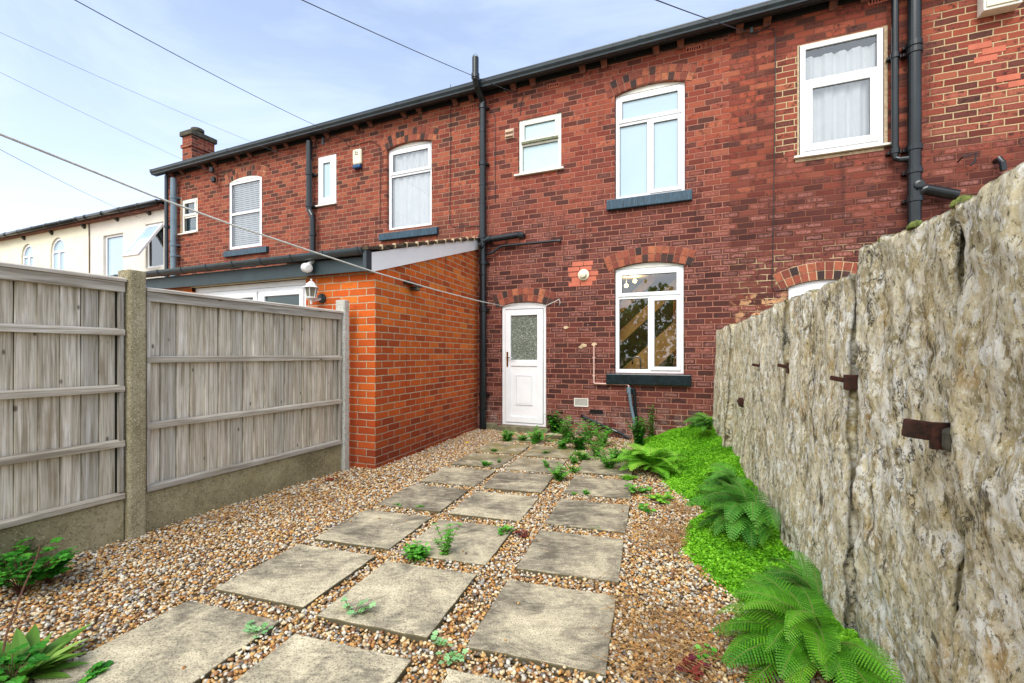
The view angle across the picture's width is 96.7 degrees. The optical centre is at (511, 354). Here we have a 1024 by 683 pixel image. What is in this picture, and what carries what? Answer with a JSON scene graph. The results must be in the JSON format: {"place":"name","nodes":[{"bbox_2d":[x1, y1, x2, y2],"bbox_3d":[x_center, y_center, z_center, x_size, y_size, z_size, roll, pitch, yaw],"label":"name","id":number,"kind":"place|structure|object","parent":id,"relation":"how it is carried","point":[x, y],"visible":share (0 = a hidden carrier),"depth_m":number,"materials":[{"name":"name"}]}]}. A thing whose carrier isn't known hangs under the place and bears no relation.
{"place":"outdoors","nodes":[
{"label":"outdoors","id":0,"kind":"place"},
{"bbox_2d":[0,216,88,272],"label":"rendered house","id":1,"kind":"structure","parent":0,"point":[62,244],"depth_m":12.82,"materials":[{"name":"paint"}]},
{"bbox_2d":[23,245,32,264],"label":"window","id":2,"kind":"structure","parent":1,"relation":"in","point":[28,252],"depth_m":13.42,"materials":[{"name":"white plastic"}]},
{"bbox_2d":[52,238,64,269],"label":"window","id":3,"kind":"structure","parent":1,"relation":"in","point":[58,251],"depth_m":12.78,"materials":[{"name":"white plastic"}]},
{"bbox_2d":[0,0,766,233],"label":"sky","id":4,"kind":"structure","parent":0,"point":[302,59],"materials":[{"name":"blue"}]},
{"bbox_2d":[0,432,874,682],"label":"ground","id":5,"kind":"structure","parent":0,"point":[398,643],"depth_m":2.34,"materials":[{"name":"gravel"}]},
{"bbox_2d":[0,640,51,682],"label":"geranium","id":6,"kind":"object","parent":5,"relation":"on","point":[32,656],"visible":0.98,"depth_m":1.74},
{"bbox_2d":[3,545,40,651],"bbox_3d":[-2.254,1.112,2.099,0.016,0.176,0.909,0,0,-39],"label":"bare stem","id":7,"kind":"object","parent":6,"relation":"on","point":[15,609],"visible":0.93,"depth_m":2.02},
{"bbox_2d":[0,537,62,568],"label":"geranium","id":8,"kind":"object","parent":5,"relation":"on","point":[24,548],"visible":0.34,"depth_m":2.56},
{"bbox_2d":[0,546,70,596],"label":"geranium","id":9,"kind":"object","parent":5,"relation":"on","point":[15,571],"visible":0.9,"depth_m":2.34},
{"bbox_2d":[8,546,78,583],"bbox_3d":[-2.509,1.160,2.488,0.318,0.172,0.295,0,0,0],"label":"geranium","id":10,"kind":"object","parent":5,"relation":"on","point":[56,570],"visible":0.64,"depth_m":2.46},
{"bbox_2d":[76,127,216,278],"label":"rendered house","id":11,"kind":"structure","parent":5,"relation":"on","point":[121,239],"depth_m":11.54,"materials":[{"name":"paint"}]},
{"bbox_2d":[106,233,122,275],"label":"window","id":12,"kind":"structure","parent":11,"relation":"in","point":[114,243],"depth_m":11.78,"materials":[{"name":"glass"}]},
{"bbox_2d":[122,222,163,267],"bbox_3d":[-8.729,-2.640,10.811,0.684,1.080,0.625,0,0,23],"label":"window","id":13,"kind":"structure","parent":11,"relation":"in","point":[145,238],"depth_m":10.82,"materials":[{"name":"white plastic"}]},
{"bbox_2d":[34,601,278,682],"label":"paving slab","id":14,"kind":"structure","parent":5,"relation":"on","point":[197,640],"depth_m":1.90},
{"bbox_2d":[76,660,113,682],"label":"weed","id":15,"kind":"object","parent":14,"relation":"on","point":[100,666],"visible":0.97,"depth_m":1.76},
{"bbox_2d":[242,620,273,637],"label":"weed","id":16,"kind":"object","parent":14,"relation":"on","point":[253,628],"visible":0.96,"depth_m":2.00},
{"bbox_2d":[0,261,348,568],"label":"boundary fence","id":17,"kind":"object","parent":5,"relation":"on","point":[132,406],"visible":0.88,"depth_m":3.16,"materials":[{"name":"wood"}]},
{"bbox_2d":[149,133,296,279],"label":"brick house","id":18,"kind":"structure","parent":5,"relation":"on","point":[208,240],"depth_m":9.95,"materials":[{"name":"brick"}]},
{"bbox_2d":[164,175,169,276],"bbox_3d":[-8.064,-2.910,10.670,0.140,2.520,0.172,0,0,23],"label":"drainpipe","id":19,"kind":"object","parent":18,"relation":"attached to","point":[166,223],"visible":0.84,"depth_m":10.61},
{"bbox_2d":[170,177,180,275],"bbox_3d":[-7.839,-2.865,10.569,0.184,2.430,0.184,0,0,23],"label":"soil pipe","id":20,"kind":"object","parent":18,"relation":"attached to","point":[174,198],"visible":0.94,"depth_m":10.50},
{"bbox_2d":[177,198,197,234],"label":"window","id":21,"kind":"structure","parent":18,"relation":"in","point":[186,216],"depth_m":10.51,"materials":[{"name":"plastic"}]},
{"bbox_2d":[189,203,195,230],"bbox_3d":[-7.489,-3.190,10.665,0.260,0.720,0.046,0,0,23],"label":"short curtain","id":22,"kind":"object","parent":18,"relation":"hanging from","point":[192,223],"visible":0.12,"depth_m":10.66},
{"bbox_2d":[230,176,261,249],"bbox_3d":[-5.726,-3.053,9.815,0.984,1.526,0.066,0,0,23],"label":"window","id":23,"kind":"structure","parent":18,"relation":"in","point":[249,179],"depth_m":9.84,"materials":[{"name":"white plastic"}]},
{"bbox_2d":[235,181,259,246],"bbox_3d":[-5.696,-3.043,9.886,0.890,1.448,0.045,0,0,23],"label":"venetian blind","id":24,"kind":"object","parent":18,"relation":"attached to","point":[239,239],"visible":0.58,"depth_m":9.89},
{"bbox_2d":[110,237,478,470],"bbox_3d":[-3.078,-0.340,7.017,4.676,3.240,3.062,0,0,23],"label":"brick extension","id":25,"kind":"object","parent":5,"relation":"on","point":[413,372],"visible":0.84,"depth_m":5.57,"materials":[{"name":"orange brick"}]},
{"bbox_2d":[301,260,314,272],"bbox_3d":[-2.302,-0.994,5.112,0.144,0.162,0.143,0,0,23],"label":"flood light","id":26,"kind":"object","parent":25,"relation":"attached to","point":[307,267],"visible":1,"depth_m":5.07,"materials":[{"name":"white plastic"}]},
{"bbox_2d":[303,279,325,304],"bbox_3d":[-2.236,-0.701,5.130,0.184,0.290,0.224,0,0,23],"label":"wall lantern","id":27,"kind":"object","parent":25,"relation":"attached to","point":[311,289],"depth_m":5.07,"materials":[{"name":"white metal"}]},
{"bbox_2d":[215,544,374,612],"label":"paving slab","id":28,"kind":"structure","parent":5,"relation":"on","point":[285,578],"depth_m":2.51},
{"bbox_2d":[233,634,410,682],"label":"paving slab","id":29,"kind":"structure","parent":5,"relation":"on","point":[296,658],"depth_m":1.79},
{"bbox_2d":[314,509,431,552],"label":"paving slab","id":30,"kind":"structure","parent":5,"relation":"on","point":[368,529],"depth_m":3.17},
{"bbox_2d":[285,82,478,427],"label":"brick house","id":31,"kind":"structure","parent":5,"relation":"on","point":[354,208],"depth_m":8.34,"materials":[{"name":"brick"}]},
{"bbox_2d":[0,32,301,161],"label":"overhead cable","id":32,"kind":"object","parent":31,"relation":"attached to","point":[134,92],"visible":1,"depth_m":6.24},
{"bbox_2d":[75,0,331,132],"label":"overhead cable","id":33,"kind":"object","parent":31,"relation":"attached to","point":[186,60],"visible":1,"depth_m":4.82,"materials":[{"name":"black metal"}]},
{"bbox_2d":[305,140,316,251],"bbox_3d":[-3.932,-3.010,8.931,0.246,2.320,0.190,0,0,23],"label":"soil pipe","id":34,"kind":"object","parent":31,"relation":"attached to","point":[310,175],"visible":0.96,"depth_m":8.87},
{"bbox_2d":[315,154,336,207],"bbox_3d":[-3.634,-3.391,8.920,0.560,0.978,0.120,0,0,23],"label":"window","id":35,"kind":"structure","parent":31,"relation":"in","point":[327,164],"depth_m":8.91,"materials":[{"name":"white plastic"}]},
{"bbox_2d":[353,149,361,169],"bbox_3d":[-2.908,-3.674,8.562,0.200,0.365,0.080,0,0,23],"label":"alarm box","id":36,"kind":"object","parent":31,"relation":"attached to","point":[357,158],"visible":1,"depth_m":8.53,"materials":[{"name":"beige plastic"}]},
{"bbox_2d":[389,141,431,229],"bbox_3d":[-1.823,-3.043,8.241,0.952,1.546,0.076,0,0,23],"label":"window","id":37,"kind":"structure","parent":31,"relation":"in","point":[423,145],"depth_m":8.25,"materials":[{"name":"white plastic"}]},
{"bbox_2d":[393,149,430,227],"bbox_3d":[-1.797,-3.050,8.284,0.920,1.500,0.046,0,0,23],"label":"net curtain","id":38,"kind":"object","parent":31,"relation":"hanging from","point":[411,200],"visible":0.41,"depth_m":8.29,"materials":[{"name":"fabric"}]},
{"bbox_2d":[449,84,467,226],"bbox_3d":[-0.813,-3.389,7.716,0.576,2.492,0.011,0,0,23],"label":"wall cable","id":39,"kind":"object","parent":31,"relation":"attached to","point":[450,161],"depth_m":7.81,"materials":[{"name":"black metal"}]},
{"bbox_2d":[317,561,476,642],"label":"paving slab","id":40,"kind":"structure","parent":5,"relation":"on","point":[428,598],"depth_m":2.27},
{"bbox_2d":[340,597,375,614],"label":"weed","id":41,"kind":"object","parent":40,"relation":"on","point":[346,605],"visible":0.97,"depth_m":2.16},
{"bbox_2d":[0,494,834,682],"bbox_3d":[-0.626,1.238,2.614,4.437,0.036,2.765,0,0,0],"label":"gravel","id":42,"kind":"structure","parent":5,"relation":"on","point":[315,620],"depth_m":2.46,"materials":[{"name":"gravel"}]},
{"bbox_2d":[0,622,92,682],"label":"dock plant","id":43,"kind":"object","parent":42,"relation":"on","point":[48,668],"visible":0.63,"depth_m":1.79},
{"bbox_2d":[402,541,432,563],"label":"weed","id":44,"kind":"object","parent":5,"relation":"on","point":[415,552],"visible":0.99,"depth_m":2.75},
{"bbox_2d":[376,484,467,514],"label":"paving slab","id":45,"kind":"structure","parent":5,"relation":"on","point":[412,496],"depth_m":3.87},
{"bbox_2d":[431,630,452,654],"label":"weed","id":46,"kind":"object","parent":5,"relation":"on","point":[439,641],"visible":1,"depth_m":1.91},
{"bbox_2d":[438,648,467,664],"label":"weed","id":47,"kind":"object","parent":5,"relation":"on","point":[454,658],"visible":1,"depth_m":1.81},
{"bbox_2d":[399,520,513,568],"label":"paving slab","id":48,"kind":"structure","parent":5,"relation":"on","point":[472,540],"depth_m":2.97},
{"bbox_2d":[431,522,461,555],"bbox_3d":[-0.406,1.151,2.786,0.205,0.189,0.207,0,0,0],"label":"weed","id":49,"kind":"object","parent":48,"relation":"on","point":[448,539],"visible":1,"depth_m":2.79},
{"bbox_2d":[495,525,516,534],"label":"weed","id":50,"kind":"object","parent":48,"relation":"on","point":[501,530],"visible":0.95,"depth_m":3.15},
{"bbox_2d":[420,467,495,488],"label":"paving slab","id":51,"kind":"structure","parent":5,"relation":"on","point":[453,476],"depth_m":4.57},
{"bbox_2d":[263,428,682,497],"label":"gravel","id":52,"kind":"structure","parent":5,"relation":"on","point":[458,444],"depth_m":4.72,"materials":[{"name":"gravel"}]},
{"bbox_2d":[527,425,547,443],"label":"weed","id":53,"kind":"object","parent":52,"relation":"on","point":[535,437],"visible":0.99,"depth_m":6.26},
{"bbox_2d":[545,433,563,440],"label":"stone block","id":54,"kind":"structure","parent":52,"relation":"on","point":[556,436],"depth_m":6.67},
{"bbox_2d":[548,463,570,480],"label":"weed","id":55,"kind":"object","parent":52,"relation":"on","point":[557,474],"visible":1,"depth_m":4.44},
{"bbox_2d":[554,415,581,442],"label":"weed","id":56,"kind":"object","parent":52,"relation":"on","point":[567,429],"visible":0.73,"depth_m":6.34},
{"bbox_2d":[570,451,592,459],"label":"weed","id":57,"kind":"object","parent":52,"relation":"on","point":[582,456],"visible":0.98,"depth_m":5.29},
{"bbox_2d":[589,426,612,445],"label":"weed","id":58,"kind":"object","parent":52,"relation":"on","point":[604,434],"visible":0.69,"depth_m":6.13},
{"bbox_2d":[624,483,651,493],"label":"weed","id":59,"kind":"object","parent":52,"relation":"on","point":[633,489],"visible":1,"depth_m":4.05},
{"bbox_2d":[625,416,651,446],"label":"weed","id":60,"kind":"object","parent":52,"relation":"on","point":[638,432],"visible":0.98,"depth_m":6.12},
{"bbox_2d":[603,443,689,478],"bbox_3d":[1.457,1.081,4.710,0.784,0.299,0.777,0,0,-38],"label":"fern","id":61,"kind":"object","parent":52,"relation":"on","point":[649,459],"visible":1,"depth_m":4.66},
{"bbox_2d":[443,669,509,682],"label":"paving slab","id":62,"kind":"structure","parent":5,"relation":"on","point":[454,676],"depth_m":1.72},
{"bbox_2d":[451,453,514,469],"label":"paving slab","id":63,"kind":"structure","parent":5,"relation":"on","point":[471,459],"depth_m":5.26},
{"bbox_2d":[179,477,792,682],"bbox_3d":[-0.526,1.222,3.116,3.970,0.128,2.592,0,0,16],"label":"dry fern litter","id":64,"kind":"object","parent":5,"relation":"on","point":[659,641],"visible":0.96,"depth_m":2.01,"materials":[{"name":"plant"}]},
{"bbox_2d":[449,491,538,524],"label":"paving slab","id":65,"kind":"structure","parent":5,"relation":"on","point":[495,506],"depth_m":3.64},
{"bbox_2d":[475,443,529,455],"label":"paving slab","id":66,"kind":"structure","parent":5,"relation":"on","point":[509,449],"depth_m":5.93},
{"bbox_2d":[482,471,553,495],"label":"paving slab","id":67,"kind":"structure","parent":5,"relation":"on","point":[501,481],"depth_m":4.35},
{"bbox_2d":[498,438,538,444],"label":"paving slab","id":68,"kind":"structure","parent":5,"relation":"on","point":[515,439],"depth_m":6.49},
{"bbox_2d":[500,429,516,441],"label":"weed","id":69,"kind":"object","parent":68,"relation":"on","point":[508,437],"visible":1,"depth_m":6.48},
{"bbox_2d":[505,457,565,474],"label":"paving slab","id":70,"kind":"structure","parent":5,"relation":"on","point":[529,465],"depth_m":5.04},
{"bbox_2d":[466,580,615,681],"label":"paving slab","id":71,"kind":"structure","parent":5,"relation":"on","point":[551,626],"depth_m":2.04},
{"bbox_2d":[522,446,575,460],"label":"paving slab","id":72,"kind":"structure","parent":5,"relation":"on","point":[558,453],"depth_m":5.69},
{"bbox_2d":[545,411,561,432],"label":"weed","id":73,"kind":"object","parent":5,"relation":"on","point":[554,430],"visible":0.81,"depth_m":7.05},
{"bbox_2d":[516,530,623,586],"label":"paving slab","id":74,"kind":"structure","parent":5,"relation":"on","point":[567,554],"depth_m":2.76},
{"bbox_2d":[567,431,589,450],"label":"weed","id":75,"kind":"object","parent":5,"relation":"on","point":[579,441],"visible":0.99,"depth_m":5.89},
{"bbox_2d":[544,499,629,534],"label":"paving slab","id":76,"kind":"structure","parent":5,"relation":"on","point":[588,515],"depth_m":3.45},
{"bbox_2d":[574,418,600,443],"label":"weed","id":77,"kind":"object","parent":5,"relation":"on","point":[586,430],"visible":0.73,"depth_m":6.26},
{"bbox_2d":[563,476,633,502],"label":"paving slab","id":78,"kind":"structure","parent":5,"relation":"on","point":[606,488],"depth_m":4.20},
{"bbox_2d":[471,11,729,439],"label":"brick house","id":79,"kind":"structure","parent":5,"relation":"on","point":[608,170],"depth_m":6.82,"materials":[{"name":"brick"}]},
{"bbox_2d":[0,133,503,306],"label":"washing line","id":80,"kind":"object","parent":79,"relation":"attached to","point":[61,158],"visible":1,"depth_m":3.14,"materials":[{"name":"plastic"}]},
{"bbox_2d":[302,0,524,96],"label":"overhead cable","id":81,"kind":"object","parent":79,"relation":"attached to","point":[400,44],"visible":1,"depth_m":4.64,"materials":[{"name":"black metal"}]},
{"bbox_2d":[471,53,560,429],"bbox_3d":[0.046,-1.761,7.157,1.401,6.022,0.446,0,0,23],"label":"soil pipe","id":82,"kind":"object","parent":79,"relation":"attached to","point":[484,239],"visible":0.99,"depth_m":7.44,"materials":[{"name":"plastic"}]},
{"bbox_2d":[505,309,543,423],"bbox_3d":[0.189,0.190,7.336,0.648,1.830,0.103,0,0,23],"label":"door","id":83,"kind":"structure","parent":79,"relation":"in","point":[524,328],"depth_m":7.34,"materials":[{"name":"white plastic"}]},
{"bbox_2d":[514,113,563,176],"bbox_3d":[0.434,-3.318,7.224,0.825,0.903,0.130,0,0,23],"label":"window","id":84,"kind":"structure","parent":79,"relation":"in","point":[539,137],"depth_m":7.24,"materials":[{"name":"plastic"}]},
{"bbox_2d":[580,415,629,439],"bbox_3d":[1.367,1.079,6.753,0.760,0.324,0.087,0,0,29],"label":"waste pipe","id":85,"kind":"object","parent":79,"relation":"attached to","point":[613,429],"visible":0.95,"depth_m":6.72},
{"bbox_2d":[593,345,629,386],"bbox_3d":[1.460,0.196,6.735,0.554,0.694,0.057,0,0,29],"label":"waste pipe","id":86,"kind":"object","parent":79,"relation":"attached to","point":[594,357],"visible":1,"depth_m":6.83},
{"bbox_2d":[627,387,635,424],"bbox_3d":[1.747,0.829,6.583,0.173,0.710,0.058,0,0,23],"label":"waste pipe","id":87,"kind":"object","parent":79,"relation":"attached to","point":[630,401],"visible":0.81,"depth_m":6.58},
{"bbox_2d":[631,387,638,423],"bbox_3d":[1.781,0.834,6.606,0.163,0.708,0.058,0,0,23],"label":"waste pipe","id":88,"kind":"object","parent":79,"relation":"attached to","point":[633,389],"visible":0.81,"depth_m":6.59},
{"bbox_2d":[620,274,675,368],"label":"staircase","id":89,"kind":"structure","parent":79,"relation":"attached to","point":[665,344],"depth_m":7.09,"materials":[{"name":"brown wood"}]},
{"bbox_2d":[616,262,683,373],"bbox_3d":[1.994,-0.528,6.634,0.954,1.606,0.076,0,0,23],"label":"window","id":90,"kind":"structure","parent":79,"relation":"in","point":[653,267],"depth_m":6.58,"materials":[{"name":"white plastic"}]},
{"bbox_2d":[616,82,684,198],"bbox_3d":[2.003,-3.098,6.630,0.964,1.616,0.076,0,0,23],"label":"window","id":91,"kind":"structure","parent":79,"relation":"in","point":[650,119],"depth_m":6.59,"materials":[{"name":"white plastic"}]},
{"bbox_2d":[575,459,632,476],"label":"paving slab","id":92,"kind":"structure","parent":5,"relation":"on","point":[593,467],"depth_m":4.84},
{"bbox_2d":[591,447,625,468],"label":"weed","id":93,"kind":"object","parent":92,"relation":"on","point":[603,457],"visible":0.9,"depth_m":4.87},
{"bbox_2d":[588,448,629,461],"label":"paving slab","id":94,"kind":"structure","parent":5,"relation":"on","point":[601,452],"depth_m":5.65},
{"bbox_2d":[586,434,610,456],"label":"weed","id":95,"kind":"object","parent":94,"relation":"on","point":[597,447],"visible":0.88,"depth_m":5.49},
{"bbox_2d":[647,403,655,436],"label":"weed","id":96,"kind":"object","parent":5,"relation":"on","point":[650,428],"visible":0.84,"depth_m":6.50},
{"bbox_2d":[644,492,674,503],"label":"weed","id":97,"kind":"object","parent":5,"relation":"on","point":[660,498],"visible":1,"depth_m":3.83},
{"bbox_2d":[675,653,711,680],"bbox_3d":[0.706,1.222,1.774,0.135,0.048,0.111,0,0,-33],"label":"weed","id":98,"kind":"object","parent":5,"relation":"on","point":[691,657],"visible":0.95,"depth_m":1.78,"materials":[{"name":"red plant"}]},
{"bbox_2d":[692,643,721,662],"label":"weed","id":99,"kind":"object","parent":5,"relation":"on","point":[697,646],"visible":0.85,"depth_m":1.85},
{"bbox_2d":[641,416,888,682],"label":"ground cover","id":100,"kind":"object","parent":5,"relation":"on","point":[719,550],"depth_m":3.01,"materials":[{"name":"plant"}]},
{"bbox_2d":[683,412,714,430],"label":"fern","id":101,"kind":"object","parent":100,"relation":"on","point":[702,421],"visible":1,"depth_m":5.41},
{"bbox_2d":[694,462,746,497],"bbox_3d":[1.665,1.025,3.627,0.363,0.260,0.657,0,0,13],"label":"fern","id":102,"kind":"object","parent":100,"relation":"on","point":[723,475],"visible":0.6,"depth_m":3.63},
{"bbox_2d":[685,477,780,546],"bbox_3d":[1.480,1.044,3.055,0.555,0.338,0.826,0,0,29],"label":"fern","id":103,"kind":"object","parent":100,"relation":"on","point":[739,507],"visible":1,"depth_m":2.91,"materials":[{"name":"plant"}]},
{"bbox_2d":[746,550,824,604],"bbox_3d":[1.326,1.119,2.220,0.342,0.214,0.470,0,0,40],"label":"fern","id":104,"kind":"object","parent":100,"relation":"on","point":[793,579],"visible":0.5,"depth_m":2.20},
{"bbox_2d":[709,571,905,682],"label":"fern","id":105,"kind":"object","parent":5,"relation":"on","point":[793,632],"visible":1,"depth_m":1.69,"materials":[{"name":"plant"}]},
{"bbox_2d":[712,162,1023,682],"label":"stone wall","id":106,"kind":"structure","parent":5,"relation":"on","point":[912,549],"depth_m":1.55,"materials":[{"name":"stone"}]},
{"bbox_2d":[829,375,857,389],"bbox_3d":[1.433,0.120,1.966,0.096,0.065,0.043,0,0,17],"label":"iron cramp","id":107,"kind":"object","parent":106,"relation":"attached to","point":[850,382],"visible":0.98,"depth_m":1.94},
{"bbox_2d":[906,220,922,230],"bbox_3d":[1.360,-0.438,1.538,0.043,0.026,0.059,0,0,17],"label":"moss cushion","id":108,"kind":"object","parent":106,"relation":"on","point":[912,225],"visible":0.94,"depth_m":1.52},
{"bbox_2d":[901,418,951,451],"bbox_3d":[1.228,0.236,1.337,0.125,0.088,0.098,0,0,17],"label":"iron cramp","id":109,"kind":"object","parent":106,"relation":"attached to","point":[937,435],"visible":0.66,"depth_m":1.34,"materials":[{"name":"metal"}]},
{"bbox_2d":[949,195,973,208],"bbox_3d":[1.288,-0.440,1.302,0.055,0.029,0.077,0,0,17],"label":"moss cushion","id":110,"kind":"object","parent":106,"relation":"on","point":[962,198],"visible":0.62,"depth_m":1.29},
{"bbox_2d":[729,0,1023,323],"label":"brick house","id":111,"kind":"structure","parent":5,"relation":"on","point":[837,206],"depth_m":5.67,"materials":[{"name":"brick"}]},
{"bbox_2d":[656,0,751,33],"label":"overhead cable","id":112,"kind":"object","parent":111,"relation":"attached to","point":[701,16],"visible":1,"depth_m":4.62,"materials":[{"name":"black metal"}]},
{"bbox_2d":[752,28,788,290],"bbox_3d":[3.377,-2.556,5.964,0.424,3.462,0.011,0,0,23],"label":"wall cable","id":113,"kind":"object","parent":111,"relation":"attached to","point":[774,155],"depth_m":5.94,"materials":[{"name":"black metal"}]},
{"bbox_2d":[806,43,875,142],"bbox_3d":[4.129,-3.190,5.763,0.840,1.280,0.056,0,0,23],"label":"net curtain","id":114,"kind":"object","parent":111,"relation":"hanging from","point":[840,111],"visible":0.52,"depth_m":5.74,"materials":[{"name":"fabric"}]},
{"bbox_2d":[794,28,890,158],"bbox_3d":[4.105,-3.231,5.683,1.020,1.438,0.120,0,0,23],"label":"window","id":115,"kind":"structure","parent":111,"relation":"in","point":[807,148],"depth_m":5.65,"materials":[{"name":"white plastic"}]},
{"bbox_2d":[885,0,908,162],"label":"drainpipe","id":116,"kind":"object","parent":111,"relation":"attached to","point":[894,152],"visible":0.98,"depth_m":5.36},
{"bbox_2d":[900,0,960,224],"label":"soil pipe","id":117,"kind":"object","parent":111,"relation":"attached to","point":[918,187],"visible":0.96,"depth_m":5.25,"materials":[{"name":"plastic"}]},
{"bbox_2d":[977,0,1021,18],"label":"window","id":118,"kind":"structure","parent":111,"relation":"attached to","point":[986,8],"depth_m":5.03,"materials":[{"name":"plastic"}]},
{"bbox_2d":[992,156,1006,171],"bbox_3d":[5.433,-2.113,5.069,0.088,0.172,0.129,0,0,23],"label":"overflow elbow","id":119,"kind":"object","parent":111,"relation":"attached to","point":[1000,161],"visible":1,"depth_m":5.03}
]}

